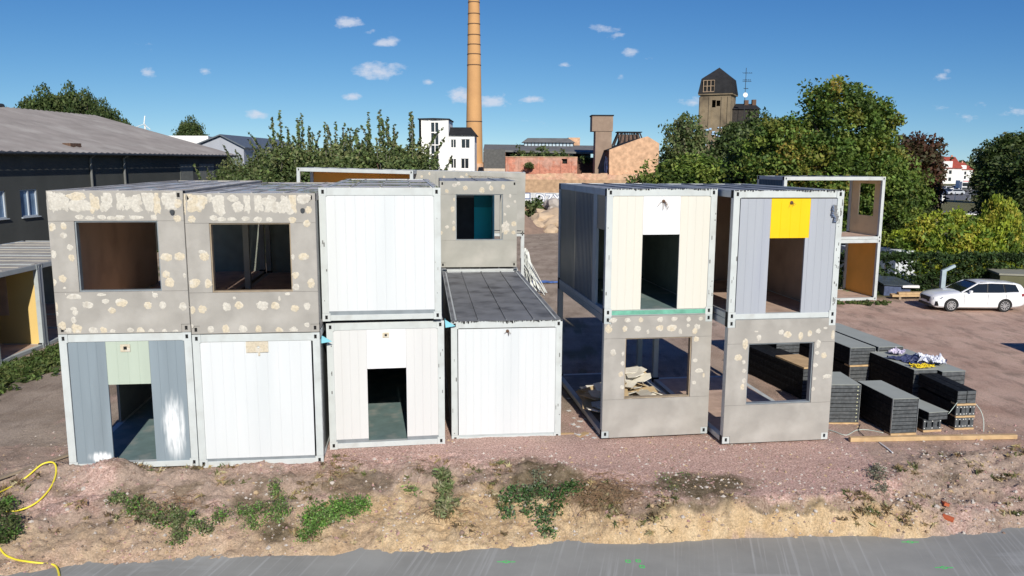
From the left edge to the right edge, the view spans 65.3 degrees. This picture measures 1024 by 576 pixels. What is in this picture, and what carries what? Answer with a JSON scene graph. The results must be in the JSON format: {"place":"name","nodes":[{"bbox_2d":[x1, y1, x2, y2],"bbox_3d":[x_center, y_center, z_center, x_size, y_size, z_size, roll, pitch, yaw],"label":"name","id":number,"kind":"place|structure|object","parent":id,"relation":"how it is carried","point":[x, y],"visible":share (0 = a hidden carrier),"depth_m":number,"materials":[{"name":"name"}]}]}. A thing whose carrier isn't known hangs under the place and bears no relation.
{"place":"outdoors","nodes":[
{"label":"outdoors","id":0,"kind":"place"},
{"bbox_2d":[0,103,236,249],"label":"warehouse","id":1,"kind":"structure","parent":0,"point":[42,152],"depth_m":58.82,"materials":[{"name":"metal"}]},
{"bbox_2d":[20,189,41,217],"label":"window","id":2,"kind":"structure","parent":1,"relation":"in","point":[28,197],"depth_m":51.06,"materials":[{"name":"glass"}]},
{"bbox_2d":[418,118,477,170],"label":"white building","id":3,"kind":"structure","parent":0,"point":[459,144],"depth_m":110.73,"materials":[{"name":"paint"}]},
{"bbox_2d":[0,184,1023,575],"bbox_3d":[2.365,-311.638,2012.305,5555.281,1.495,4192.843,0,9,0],"label":"ground","id":4,"kind":"structure","parent":0,"point":[982,348],"depth_m":19.16,"materials":[{"name":"brown soil"}]},
{"bbox_2d":[0,493,26,546],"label":"bank weed","id":5,"kind":"object","parent":4,"relation":"on","point":[8,522],"visible":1,"depth_m":17.09,"materials":[{"name":"green plant"}]},
{"bbox_2d":[0,264,45,364],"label":"office container","id":6,"kind":"object","parent":4,"relation":"on","point":[22,329],"visible":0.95,"depth_m":31.57,"materials":[{"name":"blue paint"}]},
{"bbox_2d":[0,241,55,313],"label":"office container","id":7,"kind":"object","parent":4,"relation":"on","point":[48,290],"visible":0.16,"depth_m":40.54,"materials":[{"name":"blue paint"}]},
{"bbox_2d":[0,247,56,327],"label":"office container","id":8,"kind":"object","parent":4,"relation":"on","point":[51,321],"visible":0.05,"depth_m":36.18,"materials":[{"name":"metal"}]},
{"bbox_2d":[0,255,58,345],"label":"office container","id":9,"kind":"object","parent":4,"relation":"on","point":[51,334],"visible":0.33,"depth_m":32.45,"materials":[{"name":"metal"}]},
{"bbox_2d":[14,81,79,112],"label":"dark tree","id":10,"kind":"object","parent":4,"relation":"on","point":[44,101],"visible":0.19,"depth_m":106.43,"materials":[{"name":"green plant"}]},
{"bbox_2d":[54,80,101,115],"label":"dark tree","id":11,"kind":"object","parent":4,"relation":"on","point":[73,100],"visible":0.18,"depth_m":108.55,"materials":[{"name":"green plant"}]},
{"bbox_2d":[58,331,198,466],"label":"office container","id":12,"kind":"object","parent":4,"relation":"on","point":[150,376],"visible":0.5,"depth_m":19.20,"materials":[{"name":"white metal"}]},
{"bbox_2d":[46,180,265,333],"bbox_3d":[-9.708,-1.350,23.399,2.990,3.357,9.900,-1,9,-7],"label":"office container","id":13,"kind":"object","parent":12,"relation":"on","point":[103,248],"visible":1,"depth_m":18.83,"materials":[{"name":"metal"}]},
{"bbox_2d":[104,487,216,548],"bbox_3d":[-7.799,5.037,17.774,2.998,0.764,1.110,6,11,34],"label":"bank weed","id":14,"kind":"object","parent":4,"relation":"on","point":[175,525],"visible":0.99,"depth_m":17.49,"materials":[{"name":"green plant"}]},
{"bbox_2d":[125,484,239,523],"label":"dry roots","id":15,"kind":"object","parent":4,"relation":"on","point":[178,501],"visible":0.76,"depth_m":18.07,"materials":[{"name":"plant"}]},
{"bbox_2d":[171,115,209,136],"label":"dark tree","id":16,"kind":"object","parent":4,"relation":"on","point":[191,128],"visible":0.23,"depth_m":146.03,"materials":[{"name":"green plant"}]},
{"bbox_2d":[171,134,291,166],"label":"metal hall","id":17,"kind":"structure","parent":4,"relation":"on","point":[241,145],"depth_m":97.22,"materials":[{"name":"white metal"}]},
{"bbox_2d":[210,144,255,179],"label":"tall shrub tree","id":18,"kind":"object","parent":4,"relation":"on","point":[231,166],"visible":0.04,"depth_m":68.29,"materials":[{"name":"green plant"}]},
{"bbox_2d":[208,500,286,533],"bbox_3d":[-5.838,5.056,17.734,1.790,0.598,0.931,2,9,13],"label":"bank weed","id":19,"kind":"object","parent":4,"relation":"on","point":[249,511],"visible":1,"depth_m":17.70,"materials":[{"name":"green plant"}]},
{"bbox_2d":[192,321,329,467],"bbox_3d":[-6.744,1.982,24.356,2.990,3.357,9.804,-1,9,-7],"label":"office container","id":20,"kind":"object","parent":4,"relation":"on","point":[261,397],"visible":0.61,"depth_m":19.58,"materials":[{"name":"white metal"}]},
{"bbox_2d":[183,182,334,333],"bbox_3d":[-6.737,-1.335,23.789,3.020,3.357,9.880,-1,9,-7],"label":"office container","id":21,"kind":"object","parent":20,"relation":"on","point":[283,293],"visible":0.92,"depth_m":19.11,"materials":[{"name":"metal"}]},
{"bbox_2d":[242,132,282,168],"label":"tall shrub tree","id":22,"kind":"object","parent":4,"relation":"on","point":[257,159],"visible":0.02,"depth_m":69.78,"materials":[{"name":"green plant"}]},
{"bbox_2d":[264,477,292,518],"bbox_3d":[-5.384,4.807,18.233,0.630,0.526,1.555,-5,10,-30],"label":"bank weed","id":23,"kind":"object","parent":4,"relation":"on","point":[281,498],"visible":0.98,"depth_m":18.10,"materials":[{"name":"green plant"}]},
{"bbox_2d":[253,110,323,228],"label":"tall shrub tree","id":24,"kind":"object","parent":4,"relation":"on","point":[281,168],"visible":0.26,"depth_m":59.75,"materials":[{"name":"green plant"}]},
{"bbox_2d":[291,120,337,181],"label":"tall shrub tree","id":25,"kind":"object","parent":4,"relation":"on","point":[309,148],"visible":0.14,"depth_m":60.19,"materials":[{"name":"green plant"}]},
{"bbox_2d":[292,492,372,544],"bbox_3d":[-4.116,5.036,17.915,1.216,0.669,2.064,9,12,44],"label":"bank weed","id":26,"kind":"object","parent":4,"relation":"on","point":[336,511],"visible":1,"depth_m":17.86,"materials":[{"name":"green plant"}]},
{"bbox_2d":[314,128,365,164],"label":"tall shrub tree","id":27,"kind":"object","parent":4,"relation":"on","point":[335,144],"visible":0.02,"depth_m":62.28,"materials":[{"name":"green plant"}]},
{"bbox_2d":[309,122,371,178],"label":"tall shrub tree","id":28,"kind":"object","parent":4,"relation":"on","point":[335,163],"visible":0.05,"depth_m":59.05,"materials":[{"name":"green plant"}]},
{"bbox_2d":[333,111,415,168],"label":"tall shrub tree","id":29,"kind":"object","parent":4,"relation":"on","point":[365,159],"visible":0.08,"depth_m":59.71,"materials":[{"name":"green plant"}]},
{"bbox_2d":[326,318,444,449],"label":"office container","id":30,"kind":"object","parent":4,"relation":"on","point":[386,382],"visible":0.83,"depth_m":20.81,"materials":[{"name":"white metal"}]},
{"bbox_2d":[318,179,441,320],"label":"office container","id":31,"kind":"object","parent":30,"relation":"on","point":[380,247],"visible":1,"depth_m":20.10,"materials":[{"name":"white metal"}]},
{"bbox_2d":[362,109,425,169],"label":"tall shrub tree","id":32,"kind":"object","parent":4,"relation":"on","point":[388,160],"visible":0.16,"depth_m":56.23,"materials":[{"name":"green plant"}]},
{"bbox_2d":[381,127,451,169],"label":"tall shrub tree","id":33,"kind":"object","parent":4,"relation":"on","point":[431,164],"visible":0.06,"depth_m":58.59,"materials":[{"name":"green plant"}]},
{"bbox_2d":[432,464,466,517],"bbox_3d":[-1.476,4.738,18.551,0.847,0.758,1.999,0,9,-5],"label":"grass tuft","id":34,"kind":"object","parent":4,"relation":"on","point":[444,501],"visible":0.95,"depth_m":18.67,"materials":[{"name":"green plant"}]},
{"bbox_2d":[0,288,928,400],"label":"grass","id":35,"kind":"structure","parent":4,"relation":"on","point":[36,365],"depth_m":28.71,"materials":[{"name":"green plant"}]},
{"bbox_2d":[466,0,482,170],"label":"factory chimney","id":36,"kind":"object","parent":4,"relation":"on","point":[474,113],"visible":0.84,"depth_m":135.18,"materials":[{"name":"brick"}]},
{"bbox_2d":[441,267,517,303],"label":"office container","id":37,"kind":"object","parent":4,"relation":"on","point":[479,268],"visible":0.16,"depth_m":31.29,"materials":[{"name":"metal"}]},
{"bbox_2d":[439,178,516,266],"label":"office container","id":38,"kind":"object","parent":37,"relation":"on","point":[467,223],"visible":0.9,"depth_m":31.23,"materials":[{"name":"grey metal"}]},
{"bbox_2d":[484,149,504,171],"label":"cream annex","id":39,"kind":"object","parent":4,"relation":"on","point":[494,159],"visible":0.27,"depth_m":110.62,"materials":[{"name":"grey paint"}]},
{"bbox_2d":[442,271,561,438],"bbox_3d":[-0.675,1.756,26.361,2.994,3.357,9.836,-1,9,-6],"label":"office container","id":40,"kind":"object","parent":4,"relation":"on","point":[503,354],"visible":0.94,"depth_m":21.69,"materials":[{"name":"white metal"}]},
{"bbox_2d":[494,233,523,275],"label":"office container","id":41,"kind":"object","parent":4,"relation":"on","point":[521,255],"visible":0.16,"depth_m":44.04,"materials":[{"name":"metal"}]},
{"bbox_2d":[413,170,525,233],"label":"office container","id":42,"kind":"object","parent":41,"relation":"on","point":[433,176],"visible":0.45,"depth_m":43.38,"materials":[{"name":"white metal"}]},
{"bbox_2d":[0,412,1023,572],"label":"loose stones","id":43,"kind":"object","parent":4,"relation":"on","point":[496,517],"visible":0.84,"depth_m":18.75,"materials":[{"name":"brown gravel"}]},
{"bbox_2d":[0,447,1023,569],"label":"soil clods","id":44,"kind":"object","parent":4,"relation":"on","point":[522,459],"visible":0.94,"depth_m":18.00,"materials":[{"name":"soil"}]},
{"bbox_2d":[0,442,1023,545],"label":"dry grass","id":45,"kind":"structure","parent":4,"relation":"on","point":[867,509],"depth_m":18.34,"materials":[{"name":"beige plant"}]},
{"bbox_2d":[0,527,1023,575],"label":"concrete slab","id":46,"kind":"structure","parent":4,"relation":"on","point":[1000,553],"depth_m":16.69,"materials":[{"name":"grey concrete"}]},
{"bbox_2d":[483,144,592,171],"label":"open shed","id":47,"kind":"structure","parent":4,"relation":"on","point":[580,150],"depth_m":124.20,"materials":[{"name":"metal"}]},
{"bbox_2d":[522,138,574,155],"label":"roof lantern","id":48,"kind":"object","parent":47,"relation":"on","point":[548,141],"visible":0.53,"depth_m":128.20,"materials":[{"name":"grey glass"}]},
{"bbox_2d":[496,478,585,538],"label":"weeds","id":49,"kind":"object","parent":4,"relation":"on","point":[512,491],"visible":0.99,"depth_m":18.33,"materials":[{"name":"green plant"}]},
{"bbox_2d":[505,156,577,173],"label":"brick wall","id":50,"kind":"structure","parent":4,"relation":"on","point":[545,165],"depth_m":116.61,"materials":[{"name":"brick"}]},
{"bbox_2d":[510,144,590,163],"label":"wild shrubs","id":51,"kind":"object","parent":50,"relation":"on","point":[584,158],"visible":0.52,"depth_m":117.62,"materials":[{"name":"green plant"}]},
{"bbox_2d":[553,467,666,524],"bbox_3d":[2.276,4.780,18.423,2.718,0.797,1.644,0,9,0],"label":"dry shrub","id":52,"kind":"object","parent":4,"relation":"on","point":[608,489],"visible":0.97,"depth_m":18.33,"materials":[{"name":"plant"}]},
{"bbox_2d":[604,136,658,174],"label":"gabled ruin","id":53,"kind":"object","parent":4,"relation":"on","point":[629,157],"visible":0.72,"depth_m":107.98,"materials":[{"name":"beige paint"}]},
{"bbox_2d":[557,283,711,437],"bbox_3d":[3.458,1.901,24.496,2.990,3.357,6.093,-1,9,-8],"label":"office container","id":54,"kind":"object","parent":4,"relation":"on","point":[620,414],"visible":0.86,"depth_m":21.61,"materials":[{"name":"grey paint"}]},
{"bbox_2d":[558,183,717,316],"bbox_3d":[3.474,-1.393,23.977,2.990,3.357,6.096,-1,9,-8],"label":"office container","id":55,"kind":"object","parent":54,"relation":"on","point":[624,249],"visible":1,"depth_m":21.29,"materials":[{"name":"white metal"}]},
{"bbox_2d":[624,150,732,183],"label":"broad tree","id":56,"kind":"object","parent":4,"relation":"on","point":[683,169],"visible":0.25,"depth_m":61.96,"materials":[{"name":"green plant"}]},
{"bbox_2d":[654,111,710,171],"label":"grey green tree","id":57,"kind":"object","parent":4,"relation":"on","point":[683,137],"visible":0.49,"depth_m":81.51,"materials":[{"name":"green plant"}]},
{"bbox_2d":[651,312,835,443],"bbox_3d":[6.647,1.985,24.135,2.990,3.357,6.093,-1,9,-8],"label":"office container","id":58,"kind":"object","parent":4,"relation":"on","point":[741,409],"visible":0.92,"depth_m":21.25,"materials":[{"name":"grey paint"}]},
{"bbox_2d":[658,183,844,319],"bbox_3d":[6.666,-1.316,23.597,2.990,3.357,6.120,-1,9,-8],"label":"office container","id":59,"kind":"object","parent":58,"relation":"on","point":[777,252],"visible":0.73,"depth_m":20.77,"materials":[{"name":"white metal"}]},
{"bbox_2d":[702,106,784,176],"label":"dark tree","id":60,"kind":"object","parent":4,"relation":"on","point":[726,133],"visible":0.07,"depth_m":73.58,"materials":[{"name":"green plant"}]},
{"bbox_2d":[732,100,759,123],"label":"dark roofed house","id":61,"kind":"structure","parent":4,"relation":"on","point":[738,112],"depth_m":145.21,"materials":[{"name":"stone"}]},
{"bbox_2d":[722,121,778,183],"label":"grey green tree","id":62,"kind":"object","parent":4,"relation":"on","point":[733,154],"visible":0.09,"depth_m":66.19,"materials":[{"name":"green plant"}]},
{"bbox_2d":[748,344,807,398],"bbox_3d":[9.187,2.757,27.118,0.910,0.974,3.620,-2,9,-14],"label":"panel pack","id":63,"kind":"object","parent":4,"relation":"on","point":[765,364],"visible":0.55,"depth_m":26.82,"materials":[{"name":"black laminate"}]},
{"bbox_2d":[775,354,812,368],"bbox_3d":[9.444,2.393,26.109,0.880,0.055,1.625,-2,9,-14],"label":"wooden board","id":64,"kind":"object","parent":63,"relation":"on","point":[799,360],"visible":0.71,"depth_m":26.23,"materials":[{"name":"brown wood"}]},
{"bbox_2d":[726,74,912,231],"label":"broad tree","id":65,"kind":"object","parent":4,"relation":"on","point":[821,142],"visible":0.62,"depth_m":59.23,"materials":[{"name":"green plant"}]},
{"bbox_2d":[798,344,868,381],"bbox_3d":[11.432,2.664,28.605,0.904,0.655,3.732,-1,9,-9],"label":"panel pack","id":66,"kind":"object","parent":4,"relation":"on","point":[856,374],"visible":0.16,"depth_m":26.85,"materials":[{"name":"metal"}]},
{"bbox_2d":[844,363,868,366],"bbox_3d":[11.680,2.575,26.882,0.900,0.055,0.325,-1,9,-9],"label":"timber spacer","id":67,"kind":"object","parent":66,"relation":"on","point":[863,365],"visible":0.51,"depth_m":26.72,"materials":[{"name":"brown wood"}]},
{"bbox_2d":[800,332,875,364],"bbox_3d":[11.390,1.970,28.595,0.904,0.588,3.932,-1,9,-9],"label":"panel pack","id":68,"kind":"object","parent":67,"relation":"on","point":[849,351],"visible":0.46,"depth_m":26.88,"materials":[{"name":"metal"}]},
{"bbox_2d":[829,422,857,423],"bbox_3d":[9.549,3.906,23.136,0.900,0.055,0.125,0,9,-1],"label":"timber spacer","id":69,"kind":"object","parent":4,"relation":"on","point":[843,422],"visible":0.56,"depth_m":23.09,"materials":[{"name":"brown wood"}]},
{"bbox_2d":[811,372,860,421],"bbox_3d":[9.541,3.215,23.693,0.904,1.128,1.432,0,9,-1],"label":"panel pack","id":70,"kind":"object","parent":69,"relation":"on","point":[845,398],"visible":0.52,"depth_m":23.02,"materials":[{"name":"black laminate"}]},
{"bbox_2d":[837,239,880,300],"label":"office container","id":71,"kind":"object","parent":4,"relation":"on","point":[861,267],"visible":0.35,"depth_m":44.61,"materials":[{"name":"grey paint"}]},
{"bbox_2d":[757,175,885,239],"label":"office container","id":72,"kind":"object","parent":71,"relation":"on","point":[859,226],"visible":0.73,"depth_m":43.59,"materials":[{"name":"white metal"}]},
{"bbox_2d":[865,462,891,494],"bbox_3d":[8.737,4.534,19.100,0.621,0.495,1.640,3,10,19],"label":"bank weed","id":73,"kind":"object","parent":4,"relation":"on","point":[876,467],"visible":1,"depth_m":19.03,"materials":[{"name":"green plant"}]},
{"bbox_2d":[842,148,940,246],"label":"broad tree","id":74,"kind":"object","parent":4,"relation":"on","point":[906,201],"visible":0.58,"depth_m":58.31,"materials":[{"name":"green plant"}]},
{"bbox_2d":[877,276,919,295],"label":"panel rack","id":75,"kind":"object","parent":4,"relation":"on","point":[888,285],"visible":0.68,"depth_m":45.46,"materials":[{"name":"grey metal"}]},
{"bbox_2d":[884,430,915,435],"bbox_3d":[10.810,4.024,22.279,0.760,0.055,0.325,-1,9,-7],"label":"timber spacer","id":76,"kind":"object","parent":4,"relation":"on","point":[908,433],"visible":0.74,"depth_m":22.13,"materials":[{"name":"brown wood"}]},
{"bbox_2d":[858,380,918,432],"bbox_3d":[10.721,3.381,22.940,0.764,0.988,1.832,-1,9,-7],"label":"panel pack","id":77,"kind":"object","parent":76,"relation":"on","point":[887,407],"visible":0.81,"depth_m":22.34,"materials":[{"name":"black laminate"}]},
{"bbox_2d":[896,130,954,211],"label":"copper tree","id":78,"kind":"object","parent":4,"relation":"on","point":[929,154],"visible":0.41,"depth_m":73.76,"materials":[{"name":"brown plant"}]},
{"bbox_2d":[917,427,940,431],"bbox_3d":[11.755,3.982,22.572,0.560,0.055,0.325,-1,9,-9],"label":"timber spacer","id":79,"kind":"object","parent":4,"relation":"on","point":[933,430],"visible":0.56,"depth_m":22.43,"materials":[{"name":"brown wood"}]},
{"bbox_2d":[917,416,940,429],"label":"panel pack","id":80,"kind":"object","parent":79,"relation":"on","point":[923,424],"visible":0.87,"depth_m":22.43,"materials":[{"name":"metal"}]},
{"bbox_2d":[918,399,948,419],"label":"panel pack","id":81,"kind":"object","parent":80,"relation":"on","point":[927,411],"visible":0.48,"depth_m":22.42,"materials":[{"name":"metal"}]},
{"bbox_2d":[838,249,1023,290],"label":"hedge","id":82,"kind":"object","parent":4,"relation":"on","point":[977,258],"visible":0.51,"depth_m":46.65,"materials":[{"name":"green plant"}]},
{"bbox_2d":[848,433,1017,441],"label":"timber beam","id":83,"kind":"structure","parent":4,"relation":"on","point":[929,437],"depth_m":21.68,"materials":[{"name":"brown wood"}]},
{"bbox_2d":[886,205,1008,282],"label":"yellow green bush","id":84,"kind":"object","parent":4,"relation":"on","point":[923,234],"visible":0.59,"depth_m":50.03,"materials":[{"name":"green plant"}]},
{"bbox_2d":[949,425,963,429],"bbox_3d":[12.636,3.963,22.734,0.290,0.050,0.275,0,9,-4],"label":"timber spacer","id":85,"kind":"object","parent":4,"relation":"on","point":[950,426],"visible":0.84,"depth_m":22.60,"materials":[{"name":"brown wood"}]},
{"bbox_2d":[921,399,964,427],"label":"panel pack","id":86,"kind":"object","parent":85,"relation":"on","point":[952,421],"visible":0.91,"depth_m":22.66,"materials":[{"name":"metal"}]},
{"bbox_2d":[950,413,965,417],"bbox_3d":[12.638,3.614,22.679,0.290,0.050,0.275,0,9,-4],"label":"timber spacer","id":87,"kind":"object","parent":86,"relation":"on","point":[957,416],"visible":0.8,"depth_m":22.55,"materials":[{"name":"brown wood"}]},
{"bbox_2d":[918,387,965,415],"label":"panel pack","id":88,"kind":"object","parent":87,"relation":"on","point":[939,401],"visible":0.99,"depth_m":23.25,"materials":[{"name":"laminate"}]},
{"bbox_2d":[951,401,966,405],"bbox_3d":[12.640,3.264,22.623,0.290,0.050,0.275,0,9,-4],"label":"timber spacer","id":89,"kind":"object","parent":88,"relation":"on","point":[961,404],"visible":0.8,"depth_m":22.50,"materials":[{"name":"brown wood"}]},
{"bbox_2d":[918,373,966,402],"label":"panel pack","id":90,"kind":"object","parent":89,"relation":"on","point":[946,390],"visible":1,"depth_m":23.20,"materials":[{"name":"metal"}]},
{"bbox_2d":[918,278,1023,311],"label":"parked car","id":91,"kind":"object","parent":4,"relation":"on","point":[1002,295],"visible":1,"depth_m":40.50,"materials":[{"name":"white metal"}]},
{"bbox_2d":[965,139,994,201],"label":"grey green tree","id":92,"kind":"object","parent":4,"relation":"on","point":[975,150],"visible":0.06,"depth_m":90.12,"materials":[{"name":"green plant"}]},
{"bbox_2d":[966,127,1023,250],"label":"dark tree","id":93,"kind":"object","parent":4,"relation":"on","point":[1002,145],"visible":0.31,"depth_m":65.02,"materials":[{"name":"green plant"}]},
{"bbox_2d":[976,193,1023,268],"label":"yellow green bush","id":94,"kind":"object","parent":4,"relation":"on","point":[1003,213],"visible":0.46,"depth_m":50.54,"materials":[{"name":"green plant"}]},
{"bbox_2d":[976,143,1023,250],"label":"dark tree","id":95,"kind":"object","parent":4,"relation":"on","point":[1013,186],"visible":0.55,"depth_m":57.93,"materials":[{"name":"green plant"}]},
{"bbox_2d":[985,268,1023,287],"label":"olive container","id":96,"kind":"object","parent":4,"relation":"on","point":[1014,275],"visible":0.5,"depth_m":44.83,"materials":[{"name":"metal"}]},
{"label":"office container","id":97,"kind":"object","parent":4,"relation":"on","visible":0},
{"bbox_2d":[296,164,416,181],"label":"office container","id":98,"kind":"object","parent":97,"relation":"on","point":[322,174],"visible":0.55,"depth_m":44.45,"materials":[{"name":"white metal"}]},
{"bbox_3d":[12.704,3.269,27.093,0.900,0.055,0.225,-1,9,-9],"label":"timber spacer","id":99,"kind":"object","parent":4,"relation":"on","visible":0},
{"bbox_2d":[898,349,964,384],"bbox_3d":[13.310,2.866,25.950,0.796,1.108,2.924,-1,9,-8],"label":"panel pack","id":100,"kind":"object","parent":99,"relation":"on","point":[951,372],"visible":0.2,"depth_m":24.53,"materials":[{"name":"black laminate"}]},
{"bbox_2d":[0,0,1023,161],"label":"sky","id":101,"kind":"structure","parent":0,"point":[954,68],"materials":[{"name":"blue"}]},
{"bbox_2d":[525,173,653,210],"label":"plaster wall","id":102,"kind":"structure","parent":0,"point":[545,186],"depth_m":107.97,"materials":[{"name":"paint"}]},
{"bbox_2d":[590,115,613,173],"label":"concrete tower","id":103,"kind":"structure","parent":0,"point":[601,127],"depth_m":112.23,"materials":[{"name":"concrete"}]},
{"bbox_2d":[698,68,737,155],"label":"mansard tower","id":104,"kind":"structure","parent":0,"point":[718,92],"depth_m":144.12,"materials":[{"name":"paint"}]},
{"bbox_2d":[942,155,962,183],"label":"house","id":105,"kind":"structure","parent":0,"point":[954,170],"depth_m":292.66,"materials":[{"name":"white paint"}]},
{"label":"panel pack","id":106,"kind":"object","parent":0,"visible":0},
{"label":"timber spacer","id":107,"kind":"object","parent":106,"relation":"on","visible":0},
{"bbox_2d":[835,323,902,351],"bbox_3d":[12.390,1.952,28.743,0.904,0.588,3.932,-1,9,-9],"label":"panel pack","id":108,"kind":"object","parent":107,"relation":"on","point":[880,344],"visible":0.31,"depth_m":28.02,"materials":[{"name":"metal"}]},
{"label":"timber spacer","id":109,"kind":"object","parent":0,"visible":0},
{"bbox_2d":[868,351,937,398],"bbox_3d":[12.463,2.826,26.045,0.796,1.148,3.024,-1,9,-8],"label":"panel pack","id":110,"kind":"object","parent":109,"relation":"on","point":[901,375],"visible":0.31,"depth_m":25.41,"materials":[{"name":"black laminate"}]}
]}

